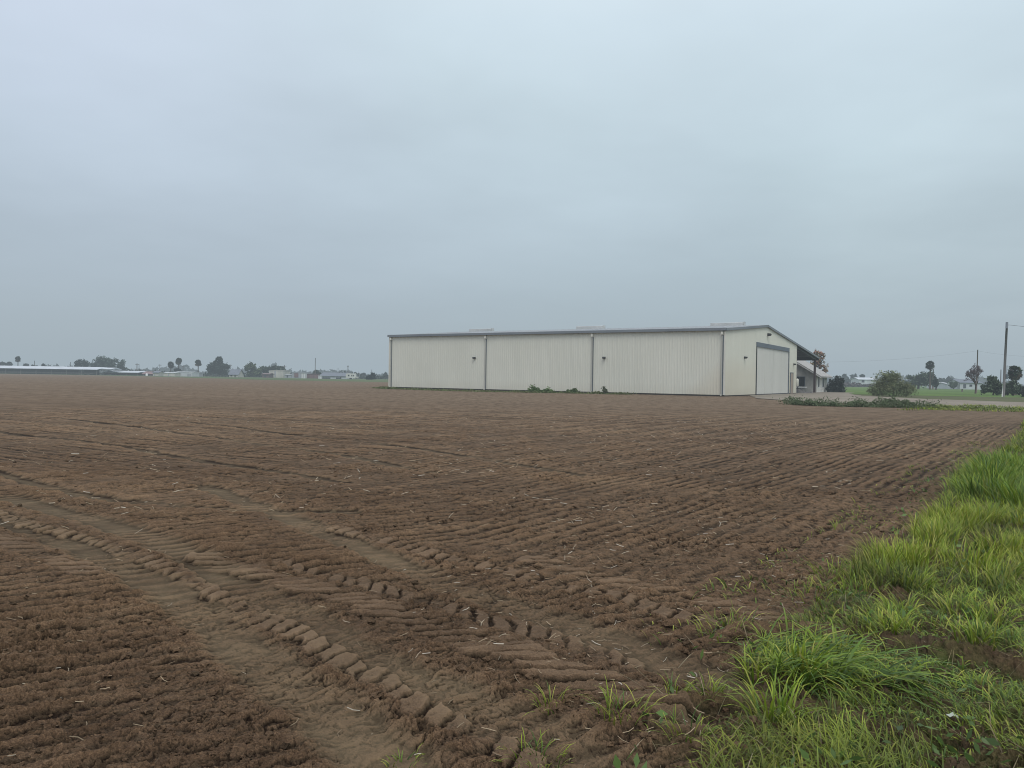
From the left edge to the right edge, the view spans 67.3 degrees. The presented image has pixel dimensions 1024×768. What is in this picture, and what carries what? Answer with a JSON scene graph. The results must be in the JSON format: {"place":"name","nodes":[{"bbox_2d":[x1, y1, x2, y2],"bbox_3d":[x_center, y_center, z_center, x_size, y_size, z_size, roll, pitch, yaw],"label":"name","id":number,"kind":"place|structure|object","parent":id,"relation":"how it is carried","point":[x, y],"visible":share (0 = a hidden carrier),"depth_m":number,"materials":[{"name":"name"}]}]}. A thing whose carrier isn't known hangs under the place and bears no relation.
{"place":"outdoors","nodes":[
{"label":"outdoors","id":0,"kind":"place"},
{"bbox_2d":[0,366,121,374],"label":"open barn","id":1,"kind":"structure","parent":0,"point":[45,370],"depth_m":380.70,"materials":[{"name":"grey metal"}]},
{"bbox_2d":[0,373,387,381],"bbox_3d":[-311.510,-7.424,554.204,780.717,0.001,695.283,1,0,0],"label":"meadow","id":2,"kind":"structure","parent":0,"point":[316,379],"depth_m":293.83,"materials":[{"name":"green plant"}]},
{"bbox_2d":[15,356,20,365],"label":"palm tree","id":3,"kind":"object","parent":2,"relation":"on","point":[17,358],"visible":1,"depth_m":419.52,"materials":[{"name":"green plant"}]},
{"bbox_2d":[74,358,90,371],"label":"skyline tree","id":4,"kind":"object","parent":2,"relation":"on","point":[82,363],"visible":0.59,"depth_m":429.32,"materials":[{"name":"green plant"}]},
{"bbox_2d":[89,355,127,370],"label":"skyline tree","id":5,"kind":"object","parent":2,"relation":"on","point":[100,361],"visible":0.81,"depth_m":438.54,"materials":[{"name":"green plant"}]},
{"bbox_2d":[104,371,145,375],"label":"open barn","id":6,"kind":"structure","parent":2,"relation":"on","point":[137,373],"depth_m":386.20,"materials":[{"name":"grey metal"}]},
{"bbox_2d":[142,371,152,375],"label":"farm shed","id":7,"kind":"structure","parent":2,"relation":"on","point":[149,373],"depth_m":380.28,"materials":[{"name":"grey metal"}]},
{"bbox_2d":[152,371,164,375],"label":"farm shed","id":8,"kind":"structure","parent":2,"relation":"on","point":[158,373],"depth_m":371.15,"materials":[{"name":"beige"}]},
{"bbox_2d":[167,361,173,371],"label":"palm tree","id":9,"kind":"object","parent":2,"relation":"on","point":[170,366],"visible":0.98,"depth_m":419.60,"materials":[{"name":"green plant"}]},
{"bbox_2d":[163,372,179,375],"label":"trailer home","id":10,"kind":"object","parent":2,"relation":"on","point":[171,374],"visible":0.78,"depth_m":352.00,"materials":[{"name":"beige"}]},
{"bbox_2d":[175,358,181,367],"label":"palm tree","id":11,"kind":"object","parent":2,"relation":"on","point":[178,361],"visible":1,"depth_m":419.19,"materials":[{"name":"green plant"}]},
{"bbox_2d":[178,372,199,376],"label":"farm shed","id":12,"kind":"structure","parent":2,"relation":"on","point":[191,374],"depth_m":360.00,"materials":[{"name":"white metal"}]},
{"bbox_2d":[195,359,201,371],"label":"palm tree","id":13,"kind":"object","parent":2,"relation":"on","point":[198,362],"visible":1,"depth_m":419.38,"materials":[{"name":"green plant"}]},
{"bbox_2d":[206,356,230,375],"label":"skyline tree","id":14,"kind":"object","parent":2,"relation":"on","point":[219,367],"visible":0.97,"depth_m":418.77,"materials":[{"name":"green plant"}]},
{"bbox_2d":[79,369,387,378],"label":"brush","id":15,"kind":"object","parent":2,"relation":"on","point":[357,375],"visible":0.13,"depth_m":406.94,"materials":[{"name":"green plant"}]},
{"bbox_2d":[228,369,244,376],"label":"farm cottage","id":16,"kind":"structure","parent":2,"relation":"on","point":[236,372],"depth_m":367.10,"materials":[{"name":"beige"}]},
{"bbox_2d":[244,361,261,376],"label":"skyline tree","id":17,"kind":"object","parent":2,"relation":"on","point":[249,368],"visible":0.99,"depth_m":399.21,"materials":[{"name":"green plant"}]},
{"bbox_2d":[262,373,274,377],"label":"farm shed","id":18,"kind":"structure","parent":2,"relation":"on","point":[267,375],"depth_m":375.76,"materials":[{"name":"grey metal"}]},
{"bbox_2d":[259,365,285,372],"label":"skyline tree","id":19,"kind":"object","parent":2,"relation":"on","point":[265,369],"visible":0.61,"depth_m":403.75,"materials":[{"name":"green plant"}]},
{"bbox_2d":[269,370,289,377],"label":"pale barn","id":20,"kind":"structure","parent":2,"relation":"on","point":[280,373],"depth_m":384.99,"materials":[{"name":"beige"}]},
{"bbox_2d":[291,372,301,377],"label":"cargo container","id":21,"kind":"object","parent":2,"relation":"on","point":[296,374],"visible":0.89,"depth_m":361.99,"materials":[{"name":"grey metal"}]},
{"bbox_2d":[301,373,306,377],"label":"white tank shed","id":22,"kind":"structure","parent":2,"relation":"on","point":[303,375],"depth_m":360.00,"materials":[{"name":"paint"}]},
{"bbox_2d":[307,374,319,378],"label":"cargo container","id":23,"kind":"object","parent":2,"relation":"on","point":[312,375],"visible":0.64,"depth_m":365.99,"materials":[{"name":"grey metal"}]},
{"bbox_2d":[320,372,352,378],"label":"grey barn","id":24,"kind":"structure","parent":2,"relation":"on","point":[327,375],"depth_m":356.57,"materials":[{"name":"white metal"}]},
{"bbox_2d":[346,373,358,378],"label":"caravan","id":25,"kind":"object","parent":2,"relation":"on","point":[350,375],"visible":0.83,"depth_m":334.99,"materials":[{"name":"metal"}]},
{"bbox_2d":[366,372,376,379],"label":"skyline tree","id":26,"kind":"object","parent":2,"relation":"on","point":[372,376],"visible":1,"depth_m":329.39,"materials":[{"name":"green plant"}]},
{"bbox_2d":[0,374,1023,767],"bbox_3d":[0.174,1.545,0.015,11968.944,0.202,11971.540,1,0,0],"label":"ground","id":27,"kind":"structure","parent":0,"point":[324,674],"depth_m":6.35,"materials":[{"name":"soil"}]},
{"bbox_2d":[381,746,422,767],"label":"grass tuft","id":28,"kind":"object","parent":27,"relation":"on","point":[401,758],"visible":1,"depth_m":3.19,"materials":[{"name":"green plant"}]},
{"bbox_2d":[0,452,945,767],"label":"soil clods","id":29,"kind":"object","parent":27,"relation":"on","point":[228,712],"visible":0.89,"depth_m":4.30,"materials":[{"name":"brown soil"}]},
{"bbox_2d":[0,412,1001,765],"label":"straw","id":30,"kind":"object","parent":27,"relation":"on","point":[490,568],"visible":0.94,"depth_m":6.93,"materials":[{"name":"beige plant"}]},
{"bbox_2d":[371,386,636,394],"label":"weed strip","id":31,"kind":"object","parent":27,"relation":"on","point":[514,391],"visible":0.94,"depth_m":84.91,"materials":[{"name":"green plant"}]},
{"bbox_2d":[492,728,573,767],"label":"grass tuft","id":32,"kind":"object","parent":27,"relation":"on","point":[541,742],"visible":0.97,"depth_m":3.20,"materials":[{"name":"green plant"}]},
{"bbox_2d":[45,361,1023,385],"bbox_3d":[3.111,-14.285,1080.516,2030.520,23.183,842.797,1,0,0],"label":"tree belt","id":33,"kind":"object","parent":27,"relation":"on","point":[185,368],"visible":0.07,"depth_m":892.03,"materials":[{"name":"green plant"}]},
{"bbox_2d":[527,384,554,392],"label":"weed clump","id":34,"kind":"object","parent":27,"relation":"on","point":[548,389],"visible":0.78,"depth_m":84.85,"materials":[{"name":"green plant"}]},
{"bbox_2d":[523,683,581,714],"bbox_3d":[0.172,1.489,3.632,0.323,0.126,0.203,1,1,-35],"label":"grass tuft","id":35,"kind":"object","parent":27,"relation":"on","point":[547,698],"visible":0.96,"depth_m":3.67,"materials":[{"name":"green plant"}]},
{"bbox_2d":[564,388,578,393],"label":"weed clump","id":36,"kind":"object","parent":27,"relation":"on","point":[574,390],"visible":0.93,"depth_m":83.97,"materials":[{"name":"green plant"}]},
{"bbox_2d":[387,322,819,396],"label":"metal warehouse","id":37,"kind":"structure","parent":27,"relation":"on","point":[729,359],"depth_m":90.36,"materials":[{"name":"white paint"}]},
{"bbox_2d":[755,342,789,394],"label":"sliding door","id":38,"kind":"structure","parent":37,"relation":"in","point":[772,361],"depth_m":97.30,"materials":[{"name":"metal"}]},
{"bbox_2d":[790,372,793,392],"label":"personnel door","id":39,"kind":"structure","parent":37,"relation":"in","point":[791,374],"depth_m":106.65,"materials":[{"name":"metal"}]},
{"bbox_2d":[601,386,608,392],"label":"weed clump","id":40,"kind":"object","parent":27,"relation":"on","point":[604,390],"visible":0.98,"depth_m":82.92,"materials":[{"name":"green plant"}]},
{"bbox_2d":[585,674,675,733],"bbox_3d":[0.507,1.468,3.527,0.408,0.165,0.408,1,1,-36],"label":"grass tuft","id":41,"kind":"object","parent":27,"relation":"on","point":[607,697],"visible":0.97,"depth_m":3.56,"materials":[{"name":"green plant"}]},
{"bbox_2d":[653,670,697,693],"bbox_3d":[0.795,1.473,3.712,0.245,0.147,0.243,1,0,20],"label":"grass tuft","id":42,"kind":"object","parent":27,"relation":"on","point":[686,690],"visible":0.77,"depth_m":3.73,"materials":[{"name":"green plant"}]},
{"bbox_2d":[650,705,721,745],"bbox_3d":[0.756,1.487,3.332,0.342,0.147,0.332,1,1,-42],"label":"grass tuft","id":43,"kind":"object","parent":27,"relation":"on","point":[708,732],"visible":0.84,"depth_m":3.36,"materials":[{"name":"green plant"}]},
{"bbox_2d":[681,672,730,700],"bbox_3d":[0.963,1.464,3.733,0.272,0.140,0.278,1,0,0],"label":"grass tuft","id":44,"kind":"object","parent":27,"relation":"on","point":[715,689],"visible":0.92,"depth_m":3.76,"materials":[{"name":"green plant"}]},
{"bbox_2d":[613,475,1023,767],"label":"broadleaf weeds","id":45,"kind":"object","parent":27,"relation":"on","point":[804,754],"visible":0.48,"depth_m":3.67,"materials":[{"name":"green plant"}]},
{"bbox_2d":[622,403,1023,767],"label":"grass","id":46,"kind":"structure","parent":27,"relation":"on","point":[992,476],"depth_m":4.77,"materials":[{"name":"green plant"}]},
{"bbox_2d":[772,395,946,407],"bbox_3d":[23.101,1.123,52.008,11.713,0.944,4.424,1,0,30],"label":"weed strip","id":47,"kind":"object","parent":27,"relation":"on","point":[856,403],"visible":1,"depth_m":51.18,"materials":[{"name":"green plant"}]},
{"bbox_2d":[719,608,1002,716],"bbox_3d":[1.775,1.467,3.948,1.290,0.467,1.358,1,0,30],"label":"grass tussock","id":48,"kind":"object","parent":27,"relation":"on","point":[849,657],"depth_m":3.90,"materials":[{"name":"green plant"}]},
{"bbox_2d":[844,386,1023,397],"bbox_3d":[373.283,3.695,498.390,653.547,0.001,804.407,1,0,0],"label":"pasture","id":49,"kind":"structure","parent":27,"relation":"on","point":[924,391],"depth_m":151.60,"materials":[{"name":"green plant"}]},
{"bbox_2d":[810,349,828,372],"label":"autumn tree","id":50,"kind":"object","parent":49,"relation":"on","point":[819,362],"visible":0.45,"depth_m":149.71,"materials":[{"name":"brown plant"}]},
{"bbox_2d":[825,375,846,391],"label":"shrub","id":51,"kind":"object","parent":49,"relation":"on","point":[836,384],"visible":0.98,"depth_m":130.56,"materials":[{"name":"green plant"}]},
{"bbox_2d":[842,374,849,381],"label":"tree","id":52,"kind":"object","parent":49,"relation":"on","point":[846,377],"visible":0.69,"depth_m":518.38,"materials":[{"name":"green plant"}]},
{"bbox_2d":[827,382,873,386],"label":"brush","id":53,"kind":"object","parent":49,"relation":"on","point":[848,384],"visible":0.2,"depth_m":366.67,"materials":[{"name":"green plant"}]},
{"bbox_2d":[850,377,877,384],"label":"barn","id":54,"kind":"structure","parent":49,"relation":"on","point":[863,380],"depth_m":419.99,"materials":[{"name":"white"}]},
{"bbox_2d":[903,371,938,388],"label":"leafy tree","id":55,"kind":"object","parent":49,"relation":"on","point":[922,379],"visible":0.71,"depth_m":259.18,"materials":[{"name":"green plant"}]},
{"bbox_2d":[925,360,934,389],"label":"palm tree","id":56,"kind":"object","parent":49,"relation":"on","point":[930,365],"visible":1,"depth_m":249.75,"materials":[{"name":"green plant"}]},
{"bbox_2d":[932,375,938,389],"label":"leafy tree","id":57,"kind":"object","parent":49,"relation":"on","point":[935,383],"visible":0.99,"depth_m":239.57,"materials":[{"name":"green plant"}]},
{"bbox_2d":[937,382,946,388],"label":"house","id":58,"kind":"structure","parent":49,"relation":"on","point":[942,385],"depth_m":323.29,"materials":[{"name":"white"}]},
{"bbox_2d":[948,381,958,388],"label":"tree","id":59,"kind":"object","parent":49,"relation":"on","point":[953,384],"visible":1,"depth_m":299.83,"materials":[{"name":"green plant"}]},
{"bbox_2d":[945,379,982,389],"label":"house","id":60,"kind":"structure","parent":49,"relation":"on","point":[967,384],"depth_m":300.00,"materials":[{"name":"white"}]},
{"bbox_2d":[963,365,983,393],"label":"bare tree","id":61,"kind":"object","parent":49,"relation":"on","point":[973,372],"visible":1,"depth_m":145.92,"materials":[{"name":"brown plant"}]},
{"bbox_2d":[976,350,977,392],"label":"utility pole","id":62,"kind":"object","parent":49,"relation":"on","point":[976,370],"visible":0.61,"depth_m":164.88,"materials":[{"name":"brown wood"}]},
{"bbox_2d":[980,374,1005,394],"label":"shrub","id":63,"kind":"object","parent":49,"relation":"on","point":[993,384],"visible":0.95,"depth_m":124.60,"materials":[{"name":"green plant"}]},
{"bbox_2d":[1002,322,1008,396],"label":"utility pole","id":64,"kind":"object","parent":49,"relation":"on","point":[1005,375],"visible":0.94,"depth_m":110.33,"materials":[{"name":"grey wood"}]},
{"bbox_2d":[1005,380,1021,395],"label":"shrub","id":65,"kind":"object","parent":49,"relation":"on","point":[1012,387],"visible":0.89,"depth_m":123.48,"materials":[{"name":"green plant"}]},
{"bbox_2d":[1007,365,1022,394],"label":"palm tree","id":66,"kind":"object","parent":49,"relation":"on","point":[1014,374],"visible":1,"depth_m":134.55,"materials":[{"name":"green plant"}]},
{"bbox_2d":[1020,386,1023,396],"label":"shrub","id":67,"kind":"object","parent":49,"relation":"on","point":[1022,391],"visible":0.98,"depth_m":112.12,"materials":[{"name":"green plant"}]},
{"bbox_2d":[854,394,1023,401],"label":"dirt road","id":68,"kind":"structure","parent":27,"relation":"on","point":[1007,399],"depth_m":92.32,"materials":[{"name":"grey gravel"}]},
{"bbox_2d":[866,370,921,396],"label":"shrub","id":69,"kind":"object","parent":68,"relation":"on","point":[882,386],"visible":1,"depth_m":96.06,"materials":[{"name":"green plant"}]},
{"bbox_2d":[882,404,1023,410],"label":"weed strip","id":70,"kind":"object","parent":27,"relation":"on","point":[995,407],"visible":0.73,"depth_m":49.49,"materials":[{"name":"green plant"}]},
{"bbox_2d":[0,0,1023,384],"label":"sky","id":71,"kind":"structure","parent":0,"point":[289,183],"materials":[{"name":"grey"}]},
{"bbox_2d":[796,361,831,391],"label":"stucco house","id":72,"kind":"structure","parent":0,"point":[805,371],"depth_m":126.50,"materials":[{"name":"grey paint"}]},
{"bbox_2d":[796,376,804,387],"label":"window","id":73,"kind":"structure","parent":72,"relation":"in","point":[801,378],"depth_m":126.51,"materials":[{"name":"black glass"}]},
{"bbox_2d":[750,392,1023,407],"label":"dirt road","id":74,"kind":"structure","parent":0,"point":[842,396],"depth_m":76.49,"materials":[{"name":"grey gravel"}]},
{"bbox_2d":[796,386,811,392],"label":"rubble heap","id":75,"kind":"object","parent":74,"relation":"on","point":[799,390],"visible":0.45,"depth_m":115.71,"materials":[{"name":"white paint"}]}
]}

